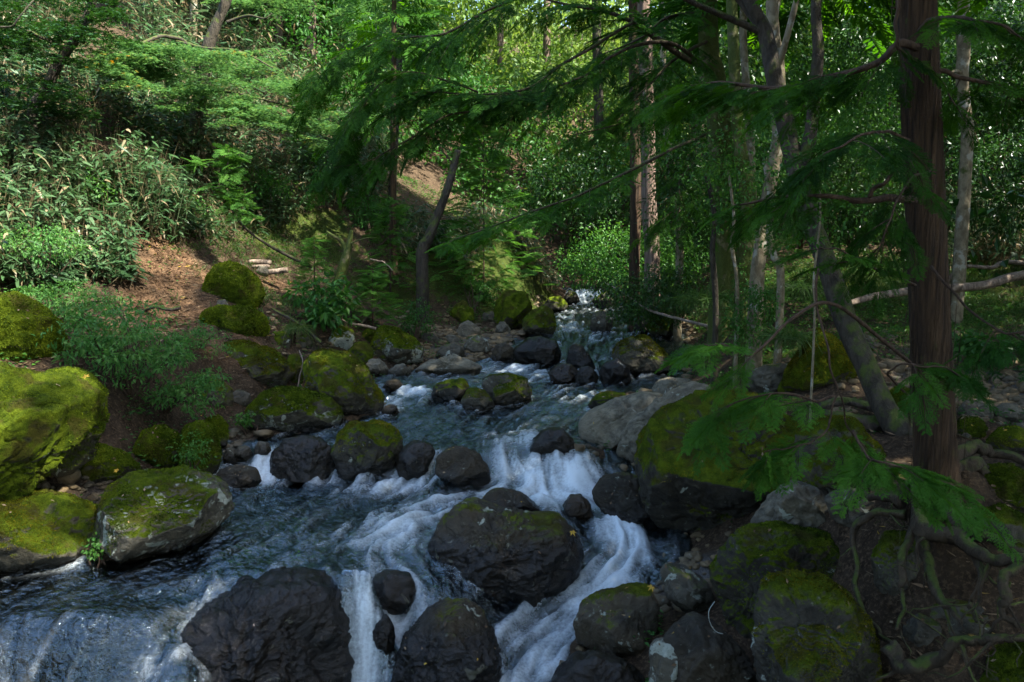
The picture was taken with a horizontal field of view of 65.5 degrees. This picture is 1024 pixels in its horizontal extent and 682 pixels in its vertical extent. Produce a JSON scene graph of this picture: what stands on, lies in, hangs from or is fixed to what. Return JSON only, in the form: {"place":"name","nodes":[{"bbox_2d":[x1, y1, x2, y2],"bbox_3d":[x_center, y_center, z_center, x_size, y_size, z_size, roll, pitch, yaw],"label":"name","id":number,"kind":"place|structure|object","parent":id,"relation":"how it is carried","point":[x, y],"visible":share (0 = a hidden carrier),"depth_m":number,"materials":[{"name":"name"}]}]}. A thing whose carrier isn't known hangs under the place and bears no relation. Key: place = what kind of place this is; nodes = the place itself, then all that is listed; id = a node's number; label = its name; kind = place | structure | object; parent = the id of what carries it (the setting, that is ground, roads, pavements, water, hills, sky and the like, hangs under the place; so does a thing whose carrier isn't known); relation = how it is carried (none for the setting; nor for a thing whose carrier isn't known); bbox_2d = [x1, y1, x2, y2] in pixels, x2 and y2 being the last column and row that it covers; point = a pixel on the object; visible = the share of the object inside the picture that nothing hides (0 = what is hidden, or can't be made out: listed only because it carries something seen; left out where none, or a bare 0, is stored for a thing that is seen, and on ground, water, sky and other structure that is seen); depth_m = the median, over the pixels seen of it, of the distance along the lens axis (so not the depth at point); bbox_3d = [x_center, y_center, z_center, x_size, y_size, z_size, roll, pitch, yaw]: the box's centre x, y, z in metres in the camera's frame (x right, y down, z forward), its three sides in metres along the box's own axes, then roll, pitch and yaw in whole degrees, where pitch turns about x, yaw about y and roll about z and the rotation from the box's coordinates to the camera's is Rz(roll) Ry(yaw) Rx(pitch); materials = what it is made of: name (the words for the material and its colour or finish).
{"place":"outdoors","nodes":[
{"label":"outdoors","id":0,"kind":"place"},
{"bbox_2d":[0,284,692,681],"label":"stream water","id":1,"kind":"structure","parent":0,"point":[574,474],"depth_m":7.78,"materials":[{"name":"white liquid"}]},
{"bbox_2d":[331,419,403,486],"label":"boulder","id":2,"kind":"object","parent":1,"relation":"in","point":[368,451],"visible":0.98,"depth_m":8.71,"materials":[{"name":"stone"}]},
{"bbox_2d":[395,440,434,482],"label":"boulder","id":3,"kind":"object","parent":1,"relation":"in","point":[414,458],"visible":0.94,"depth_m":8.63,"materials":[{"name":"stone"}]},
{"bbox_2d":[435,446,490,493],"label":"boulder","id":4,"kind":"object","parent":1,"relation":"in","point":[469,470],"visible":0.98,"depth_m":8.36,"materials":[{"name":"stone"}]},
{"bbox_2d":[482,372,531,411],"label":"boulder","id":5,"kind":"object","parent":1,"relation":"in","point":[509,390],"visible":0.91,"depth_m":11.02,"materials":[{"name":"stone"}]},
{"bbox_2d":[513,336,561,369],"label":"boulder","id":6,"kind":"object","parent":1,"relation":"in","point":[542,351],"visible":0.92,"depth_m":13.50,"materials":[{"name":"stone"}]},
{"bbox_2d":[0,0,1023,681],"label":"ground","id":7,"kind":"structure","parent":0,"point":[86,644],"depth_m":8.55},
{"bbox_2d":[0,290,68,362],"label":"boulder","id":8,"kind":"object","parent":7,"relation":"on","point":[17,339],"visible":0.84,"depth_m":8.23,"materials":[{"name":"plant"}]},
{"bbox_2d":[0,488,97,581],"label":"boulder","id":9,"kind":"object","parent":7,"relation":"on","point":[55,532],"visible":0.75,"depth_m":6.40,"materials":[{"name":"stone"}]},
{"bbox_2d":[0,221,99,294],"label":"slope bush","id":10,"kind":"object","parent":7,"relation":"on","point":[62,240],"visible":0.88,"depth_m":10.19,"materials":[{"name":"green plant"}]},
{"bbox_2d":[0,361,101,499],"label":"boulder","id":11,"kind":"object","parent":7,"relation":"on","point":[47,423],"visible":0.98,"depth_m":6.61,"materials":[{"name":"stone"}]},
{"bbox_2d":[5,279,135,317],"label":"fern shrub","id":12,"kind":"object","parent":7,"relation":"on","point":[53,301],"visible":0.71,"depth_m":9.36,"materials":[{"name":"green plant"}]},
{"bbox_2d":[0,0,155,160],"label":"maple tree","id":13,"kind":"object","parent":7,"relation":"on","point":[58,62],"visible":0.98,"depth_m":11.76,"materials":[{"name":"green plant"}]},
{"bbox_2d":[46,366,111,477],"bbox_3d":[-4.101,0.726,7.400,0.785,1.028,0.815,0,7,0],"label":"boulder","id":14,"kind":"object","parent":7,"relation":"on","point":[85,451],"visible":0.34,"depth_m":7.26,"materials":[{"name":"stone"}]},
{"bbox_2d":[79,443,140,482],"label":"boulder","id":15,"kind":"object","parent":7,"relation":"on","point":[103,465],"visible":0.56,"depth_m":7.77,"materials":[{"name":"plant"}]},
{"bbox_2d":[31,295,203,401],"bbox_3d":[-4.309,0.092,8.733,1.863,1.184,1.611,0,7,0],"label":"fern shrub","id":16,"kind":"object","parent":7,"relation":"on","point":[131,357],"visible":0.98,"depth_m":8.59,"materials":[{"name":"green plant"}]},
{"bbox_2d":[132,424,180,467],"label":"boulder","id":17,"kind":"object","parent":7,"relation":"on","point":[151,446],"visible":0.73,"depth_m":8.37,"materials":[{"name":"stone"}]},
{"bbox_2d":[91,464,234,562],"bbox_3d":[-3.091,1.575,7.111,1.245,0.889,1.196,-5,9,-38],"label":"boulder","id":18,"kind":"object","parent":7,"relation":"on","point":[153,511],"visible":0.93,"depth_m":6.73,"materials":[{"name":"stone"}]},
{"bbox_2d":[139,364,231,419],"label":"fern shrub","id":19,"kind":"object","parent":7,"relation":"on","point":[175,395],"visible":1,"depth_m":8.94,"materials":[{"name":"green plant"}]},
{"bbox_2d":[176,420,222,474],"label":"boulder","id":20,"kind":"object","parent":7,"relation":"on","point":[213,463],"visible":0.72,"depth_m":8.45,"materials":[{"name":"stone"}]},
{"bbox_2d":[61,0,346,161],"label":"maple tree","id":21,"kind":"object","parent":7,"relation":"on","point":[205,56],"visible":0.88,"depth_m":14.36,"materials":[{"name":"green plant"}]},
{"bbox_2d":[0,0,410,288],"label":"bamboo grass","id":22,"kind":"structure","parent":7,"relation":"on","point":[139,177],"depth_m":12.57,"materials":[{"name":"green plant"}]},
{"bbox_2d":[201,260,265,308],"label":"boulder","id":23,"kind":"object","parent":7,"relation":"on","point":[240,284],"visible":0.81,"depth_m":12.03,"materials":[{"name":"plant"}]},
{"bbox_2d":[199,304,270,336],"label":"boulder","id":24,"kind":"object","parent":7,"relation":"on","point":[246,320],"visible":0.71,"depth_m":11.46,"materials":[{"name":"plant"}]},
{"bbox_2d":[216,464,261,493],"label":"boulder","id":25,"kind":"object","parent":7,"relation":"on","point":[248,477],"visible":0.8,"depth_m":8.39,"materials":[{"name":"stone"}]},
{"bbox_2d":[181,143,311,267],"bbox_3d":[-4.432,-2.206,13.071,1.994,2.063,1.173,0,7,0],"label":"sapling","id":26,"kind":"object","parent":7,"relation":"on","point":[232,203],"visible":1,"depth_m":12.87,"materials":[{"name":"green plant"}]},
{"bbox_2d":[150,566,354,681],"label":"boulder","id":27,"kind":"object","parent":7,"relation":"on","point":[284,624],"visible":0.98,"depth_m":5.76,"materials":[{"name":"stone"}]},
{"bbox_2d":[223,339,295,386],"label":"boulder","id":28,"kind":"object","parent":7,"relation":"on","point":[259,364],"visible":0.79,"depth_m":10.84,"materials":[{"name":"stone"}]},
{"bbox_2d":[106,0,414,151],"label":"bamboo grass","id":29,"kind":"structure","parent":7,"relation":"on","point":[205,10],"depth_m":21.78,"materials":[{"name":"green plant"}]},
{"bbox_2d":[245,385,343,435],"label":"boulder","id":30,"kind":"object","parent":7,"relation":"on","point":[297,410],"visible":0.92,"depth_m":9.69,"materials":[{"name":"stone"}]},
{"bbox_2d":[269,435,338,488],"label":"boulder","id":31,"kind":"object","parent":7,"relation":"on","point":[299,460],"visible":0.91,"depth_m":8.74,"materials":[{"name":"stone"}]},
{"bbox_2d":[282,270,361,335],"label":"leafy plant","id":32,"kind":"object","parent":7,"relation":"on","point":[326,314],"visible":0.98,"depth_m":12.53,"materials":[{"name":"green plant"}]},
{"bbox_2d":[201,0,467,203],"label":"maple tree","id":33,"kind":"object","parent":7,"relation":"on","point":[340,7],"visible":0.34,"depth_m":18.80,"materials":[{"name":"green plant"}]},
{"bbox_2d":[302,348,384,415],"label":"boulder","id":34,"kind":"object","parent":7,"relation":"on","point":[344,380],"visible":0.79,"depth_m":10.26,"materials":[{"name":"stone"}]},
{"bbox_2d":[327,192,420,250],"bbox_3d":[-3.116,-2.777,18.237,2.116,1.441,2.046,2,7,13],"label":"leafy plant","id":35,"kind":"object","parent":7,"relation":"on","point":[361,211],"visible":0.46,"depth_m":17.85,"materials":[{"name":"green plant"}]},
{"bbox_2d":[347,264,404,328],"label":"young cypress","id":36,"kind":"object","parent":7,"relation":"on","point":[378,275],"visible":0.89,"depth_m":13.74,"materials":[{"name":"green plant"}]},
{"bbox_2d":[353,194,415,293],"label":"young cypress","id":37,"kind":"object","parent":7,"relation":"on","point":[397,209],"visible":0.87,"depth_m":15.95,"materials":[{"name":"green plant"}]},
{"bbox_2d":[371,569,416,622],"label":"boulder","id":38,"kind":"object","parent":7,"relation":"on","point":[396,591],"visible":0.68,"depth_m":6.46,"materials":[{"name":"stone"}]},
{"bbox_2d":[305,0,483,275],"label":"cypress tree","id":39,"kind":"object","parent":7,"relation":"on","point":[421,26],"visible":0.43,"depth_m":16.35,"materials":[{"name":"green plant"}]},
{"bbox_2d":[370,325,424,364],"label":"boulder","id":40,"kind":"object","parent":7,"relation":"on","point":[399,346],"visible":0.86,"depth_m":13.21,"materials":[{"name":"stone"}]},
{"bbox_2d":[416,148,460,323],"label":"dead tree","id":41,"kind":"object","parent":7,"relation":"on","point":[422,276],"visible":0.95,"depth_m":15.64,"materials":[{"name":"grey wood"}]},
{"bbox_2d":[239,0,641,253],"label":"tree","id":42,"kind":"object","parent":7,"relation":"on","point":[305,31],"visible":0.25,"depth_m":25.59,"materials":[{"name":"green plant"}]},
{"bbox_2d":[390,597,501,681],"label":"boulder","id":43,"kind":"object","parent":7,"relation":"on","point":[458,644],"visible":0.99,"depth_m":5.78,"materials":[{"name":"stone"}]},
{"bbox_2d":[415,354,481,378],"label":"boulder","id":44,"kind":"object","parent":7,"relation":"on","point":[452,365],"visible":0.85,"depth_m":12.87,"materials":[{"name":"stone"}]},
{"bbox_2d":[425,105,558,301],"bbox_3d":[-0.596,-3.175,18.229,3.452,4.460,3.413,-6,9,-41],"label":"young cypress","id":45,"kind":"object","parent":7,"relation":"on","point":[474,173],"visible":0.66,"depth_m":18.05,"materials":[{"name":"green plant"}]},
{"bbox_2d":[426,497,583,620],"bbox_3d":[-0.059,1.966,7.282,1.428,1.075,1.121,0,7,0],"label":"boulder","id":46,"kind":"object","parent":7,"relation":"on","point":[511,570],"visible":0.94,"depth_m":6.89,"materials":[{"name":"stone"}]},
{"bbox_2d":[0,33,1023,681],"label":"undergrowth","id":47,"kind":"object","parent":7,"relation":"on","point":[808,315],"visible":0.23,"depth_m":12.79,"materials":[{"name":"green plant"}]},
{"bbox_2d":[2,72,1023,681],"bbox_3d":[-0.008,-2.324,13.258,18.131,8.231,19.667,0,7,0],"label":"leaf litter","id":48,"kind":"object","parent":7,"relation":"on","point":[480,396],"visible":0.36,"depth_m":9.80,"materials":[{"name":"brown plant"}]},
{"bbox_2d":[494,290,532,329],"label":"boulder","id":49,"kind":"object","parent":7,"relation":"on","point":[507,311],"visible":0.77,"depth_m":16.84,"materials":[{"name":"stone"}]},
{"bbox_2d":[37,275,1023,665],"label":"gravel","id":50,"kind":"structure","parent":7,"relation":"on","point":[999,395],"depth_m":8.77,"materials":[{"name":"stone"}]},
{"bbox_2d":[530,427,576,460],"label":"boulder","id":51,"kind":"object","parent":7,"relation":"on","point":[549,440],"visible":0.9,"depth_m":8.81,"materials":[{"name":"stone"}]},
{"bbox_2d":[497,127,629,249],"bbox_3d":[2.554,-4.366,23.784,4.149,3.267,8.022,3,7,22],"label":"camellia bush","id":52,"kind":"object","parent":7,"relation":"on","point":[565,177],"visible":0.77,"depth_m":21.43,"materials":[{"name":"green plant"}]},
{"bbox_2d":[550,649,645,681],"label":"boulder","id":53,"kind":"object","parent":7,"relation":"on","point":[596,665],"visible":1,"depth_m":5.62,"materials":[{"name":"stone"}]},
{"bbox_2d":[573,582,659,656],"bbox_3d":[0.843,2.225,6.346,0.592,0.583,0.642,-6,9,-42],"label":"boulder","id":54,"kind":"object","parent":7,"relation":"on","point":[637,603],"visible":0.88,"depth_m":6.17,"materials":[{"name":"stone"}]},
{"bbox_2d":[578,391,662,449],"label":"boulder","id":55,"kind":"object","parent":7,"relation":"on","point":[611,418],"visible":0.63,"depth_m":9.23,"materials":[{"name":"stone"}]},
{"bbox_2d":[592,472,657,530],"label":"boulder","id":56,"kind":"object","parent":7,"relation":"on","point":[626,504],"visible":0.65,"depth_m":7.88,"materials":[{"name":"stone"}]},
{"bbox_2d":[551,216,709,300],"bbox_3d":[2.836,-1.745,18.459,3.858,2.309,2.869,-3,8,-24],"label":"overhanging shrub","id":57,"kind":"object","parent":7,"relation":"on","point":[611,264],"visible":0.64,"depth_m":18.30,"materials":[{"name":"green plant"}]},
{"bbox_2d":[627,0,640,337],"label":"cedar tree","id":58,"kind":"object","parent":7,"relation":"on","point":[635,224],"visible":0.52,"depth_m":17.10,"materials":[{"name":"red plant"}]},
{"bbox_2d":[262,0,1021,246],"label":"tree","id":59,"kind":"object","parent":7,"relation":"on","point":[528,62],"visible":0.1,"depth_m":32.03,"materials":[{"name":"green plant"}]},
{"bbox_2d":[611,334,673,381],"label":"boulder","id":60,"kind":"object","parent":7,"relation":"on","point":[635,354],"visible":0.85,"depth_m":12.63,"materials":[{"name":"stone"}]},
{"bbox_2d":[286,0,1003,343],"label":"cypress tree","id":61,"kind":"object","parent":7,"relation":"on","point":[705,27],"visible":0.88,"depth_m":9.97,"materials":[{"name":"green plant"}]},
{"bbox_2d":[585,261,709,332],"bbox_3d":[3.418,-0.907,16.311,2.419,1.547,4.094,7,10,44],"label":"overhanging shrub","id":62,"kind":"object","parent":7,"relation":"on","point":[637,308],"visible":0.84,"depth_m":15.34,"materials":[{"name":"green plant"}]},
{"bbox_2d":[637,0,659,337],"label":"cedar tree","id":63,"kind":"object","parent":7,"relation":"on","point":[651,257],"visible":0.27,"depth_m":16.65,"materials":[{"name":"brown plant"}]},
{"bbox_2d":[616,381,709,462],"bbox_3d":[1.679,0.963,8.926,1.003,1.036,0.579,0,7,0],"label":"boulder","id":64,"kind":"object","parent":7,"relation":"on","point":[629,433],"visible":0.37,"depth_m":8.82,"materials":[{"name":"stone"}]},
{"bbox_2d":[648,637,677,681],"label":"boulder","id":65,"kind":"object","parent":7,"relation":"on","point":[663,658],"visible":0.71,"depth_m":5.39,"materials":[{"name":"stone"}]},
{"bbox_2d":[612,46,731,281],"bbox_3d":[3.181,-3.432,17.107,2.361,4.797,6.454,1,7,4],"label":"understory tree","id":66,"kind":"object","parent":7,"relation":"on","point":[693,121],"visible":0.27,"depth_m":14.74,"materials":[{"name":"green plant"}]},
{"bbox_2d":[637,132,709,273],"bbox_3d":[4.797,-3.052,19.512,1.966,2.865,10.998,2,7,18],"label":"camellia bush","id":67,"kind":"object","parent":7,"relation":"on","point":[692,231],"visible":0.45,"depth_m":15.19,"materials":[{"name":"green plant"}]},
{"bbox_2d":[660,563,714,612],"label":"boulder","id":68,"kind":"object","parent":7,"relation":"on","point":[692,592],"visible":0.94,"depth_m":6.34,"materials":[{"name":"stone"}]},
{"bbox_2d":[386,131,1023,294],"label":"bamboo grass","id":69,"kind":"structure","parent":7,"relation":"on","point":[1005,246],"depth_m":18.48,"materials":[{"name":"green plant"}]},
{"bbox_2d":[663,611,758,681],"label":"boulder","id":70,"kind":"object","parent":7,"relation":"on","point":[702,656],"visible":0.88,"depth_m":5.28,"materials":[{"name":"stone"}]},
{"bbox_2d":[646,106,784,386],"bbox_3d":[2.603,-1.204,9.771,1.673,3.690,1.642,5,9,36],"label":"sapling","id":71,"kind":"object","parent":7,"relation":"on","point":[735,362],"visible":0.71,"depth_m":9.56,"materials":[{"name":"green plant"}]},
{"bbox_2d":[634,388,803,531],"bbox_3d":[2.083,1.294,7.820,1.789,1.620,1.803,0,7,0],"label":"boulder","id":72,"kind":"object","parent":7,"relation":"on","point":[675,494],"visible":0.48,"depth_m":7.39,"materials":[{"name":"stone"}]},
{"bbox_2d":[634,105,821,384],"bbox_3d":[2.661,-1.208,10.383,2.072,3.953,2.038,-6,9,-42],"label":"sapling","id":73,"kind":"object","parent":7,"relation":"on","point":[715,293],"visible":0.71,"depth_m":10.32,"materials":[{"name":"green plant"}]},
{"bbox_2d":[722,0,756,377],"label":"broadleaf tree","id":74,"kind":"object","parent":7,"relation":"on","point":[744,254],"visible":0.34,"depth_m":10.73,"materials":[{"name":"grey plant"}]},
{"bbox_2d":[716,281,794,351],"bbox_3d":[3.048,-0.266,10.536,0.908,1.142,3.165,1,7,9],"label":"leafy plant","id":75,"kind":"object","parent":7,"relation":"on","point":[741,330],"visible":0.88,"depth_m":9.38,"materials":[{"name":"green plant"}]},
{"bbox_2d":[698,63,840,363],"bbox_3d":[3.047,-1.275,8.965,1.317,3.758,1.791,-6,9,-39],"label":"sapling","id":76,"kind":"object","parent":7,"relation":"on","point":[780,293],"visible":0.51,"depth_m":9.14,"materials":[{"name":"green plant"}]},
{"bbox_2d":[745,0,798,371],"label":"broadleaf tree","id":77,"kind":"object","parent":7,"relation":"on","point":[758,262],"visible":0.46,"depth_m":9.75,"materials":[{"name":"grey plant"}]},
{"bbox_2d":[709,520,839,638],"bbox_3d":[2.056,1.871,6.085,0.846,1.048,0.956,-6,9,-43],"label":"boulder","id":78,"kind":"object","parent":7,"relation":"on","point":[740,567],"visible":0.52,"depth_m":5.89,"materials":[{"name":"stone"}]},
{"bbox_2d":[750,479,827,527],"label":"boulder","id":79,"kind":"object","parent":7,"relation":"on","point":[797,506],"visible":0.46,"depth_m":6.18,"materials":[{"name":"stone"}]},
{"bbox_2d":[745,323,839,368],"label":"shrub","id":80,"kind":"object","parent":7,"relation":"on","point":[794,336],"depth_m":8.64,"materials":[{"name":"green plant"}]},
{"bbox_2d":[683,0,912,435],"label":"leaning tree","id":81,"kind":"object","parent":7,"relation":"on","point":[881,401],"visible":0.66,"depth_m":7.65,"materials":[{"name":"grey plant"}]},
{"bbox_2d":[606,0,1023,287],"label":"woods","id":82,"kind":"object","parent":7,"relation":"on","point":[723,49],"visible":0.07,"depth_m":20.92,"materials":[{"name":"green plant"}]},
{"bbox_2d":[730,36,900,240],"bbox_3d":[5.142,-2.891,12.943,3.415,3.754,2.628,-5,8,-33],"label":"understory tree","id":83,"kind":"object","parent":7,"relation":"on","point":[872,110],"visible":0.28,"depth_m":12.33,"materials":[{"name":"green plant"}]},
{"bbox_2d":[751,569,883,681],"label":"boulder","id":84,"kind":"object","parent":7,"relation":"on","point":[797,614],"visible":1,"depth_m":4.65,"materials":[{"name":"stone"}]},
{"bbox_2d":[777,327,857,394],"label":"boulder","id":85,"kind":"object","parent":7,"relation":"on","point":[796,377],"visible":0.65,"depth_m":8.62,"materials":[{"name":"stone"}]},
{"bbox_2d":[630,0,1023,681],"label":"cypress tree","id":86,"kind":"object","parent":7,"relation":"on","point":[938,492],"visible":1,"depth_m":4.41,"materials":[{"name":"green plant"}]},
{"bbox_2d":[713,97,946,421],"bbox_3d":[2.785,-0.530,7.279,1.966,3.220,1.167,-1,7,-10],"label":"sapling","id":87,"kind":"object","parent":7,"relation":"on","point":[811,240],"visible":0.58,"depth_m":7.14,"materials":[{"name":"green plant"}]},
{"bbox_2d":[792,414,886,493],"bbox_3d":[2.634,0.952,6.440,0.714,0.723,0.547,3,7,22],"label":"boulder","id":88,"kind":"object","parent":7,"relation":"on","point":[817,469],"visible":0.54,"depth_m":6.32,"materials":[{"name":"stone"}]},
{"bbox_2d":[780,116,904,261],"bbox_3d":[6.458,-2.512,14.151,4.780,2.626,2.671,-7,10,-44],"label":"camellia bush","id":89,"kind":"object","parent":7,"relation":"on","point":[851,222],"visible":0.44,"depth_m":12.98,"materials":[{"name":"green plant"}]},
{"bbox_2d":[797,1,955,244],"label":"camellia bush","id":90,"kind":"object","parent":7,"relation":"on","point":[853,36],"visible":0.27,"depth_m":17.29,"materials":[{"name":"green plant"}]},
{"bbox_2d":[871,529,931,595],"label":"boulder","id":91,"kind":"object","parent":7,"relation":"on","point":[884,561],"visible":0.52,"depth_m":5.12,"materials":[{"name":"stone"}]},
{"bbox_2d":[851,270,1023,304],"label":"fallen log","id":92,"kind":"object","parent":7,"relation":"on","point":[996,281],"visible":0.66,"depth_m":10.90,"materials":[{"name":"grey wood"}]},
{"bbox_2d":[930,598,990,635],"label":"boulder","id":93,"kind":"object","parent":7,"relation":"on","point":[969,625],"visible":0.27,"depth_m":4.75,"materials":[{"name":"stone"}]},
{"bbox_2d":[948,0,973,325],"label":"broadleaf tree","id":94,"kind":"object","parent":7,"relation":"on","point":[960,253],"visible":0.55,"depth_m":10.78,"materials":[{"name":"grey plant"}]},
{"bbox_2d":[940,0,1023,209],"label":"camellia bush","id":95,"kind":"object","parent":7,"relation":"on","point":[979,57],"visible":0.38,"depth_m":14.39,"materials":[{"name":"green plant"}]},
{"bbox_2d":[944,120,1023,254],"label":"camellia bush","id":96,"kind":"object","parent":7,"relation":"on","point":[988,160],"visible":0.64,"depth_m":13.75,"materials":[{"name":"green plant"}]},
{"bbox_2d":[946,17,1023,288],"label":"surrounding woods","id":97,"kind":"object","parent":7,"relation":"on","point":[980,213],"visible":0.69,"depth_m":11.38,"materials":[{"name":"green plant"}]},
{"bbox_2d":[952,328,1021,371],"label":"leafy plant","id":98,"kind":"object","parent":7,"relation":"on","point":[965,342],"visible":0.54,"depth_m":9.02,"materials":[{"name":"green plant"}]},
{"bbox_2d":[966,501,1023,549],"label":"boulder","id":99,"kind":"object","parent":7,"relation":"on","point":[1010,518],"visible":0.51,"depth_m":4.87,"materials":[{"name":"stone"}]},
{"bbox_2d":[979,642,1023,681],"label":"boulder","id":100,"kind":"object","parent":7,"relation":"on","point":[1003,665],"visible":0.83,"depth_m":4.48,"materials":[{"name":"stone"}]},
{"bbox_2d":[984,462,1023,512],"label":"boulder","id":101,"kind":"object","parent":7,"relation":"on","point":[1006,480],"visible":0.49,"depth_m":5.10,"materials":[{"name":"plant"}]},
{"bbox_2d":[98,120,1023,386],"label":"grass","id":102,"kind":"structure","parent":0,"point":[978,278],"depth_m":13.38,"materials":[{"name":"green plant"}]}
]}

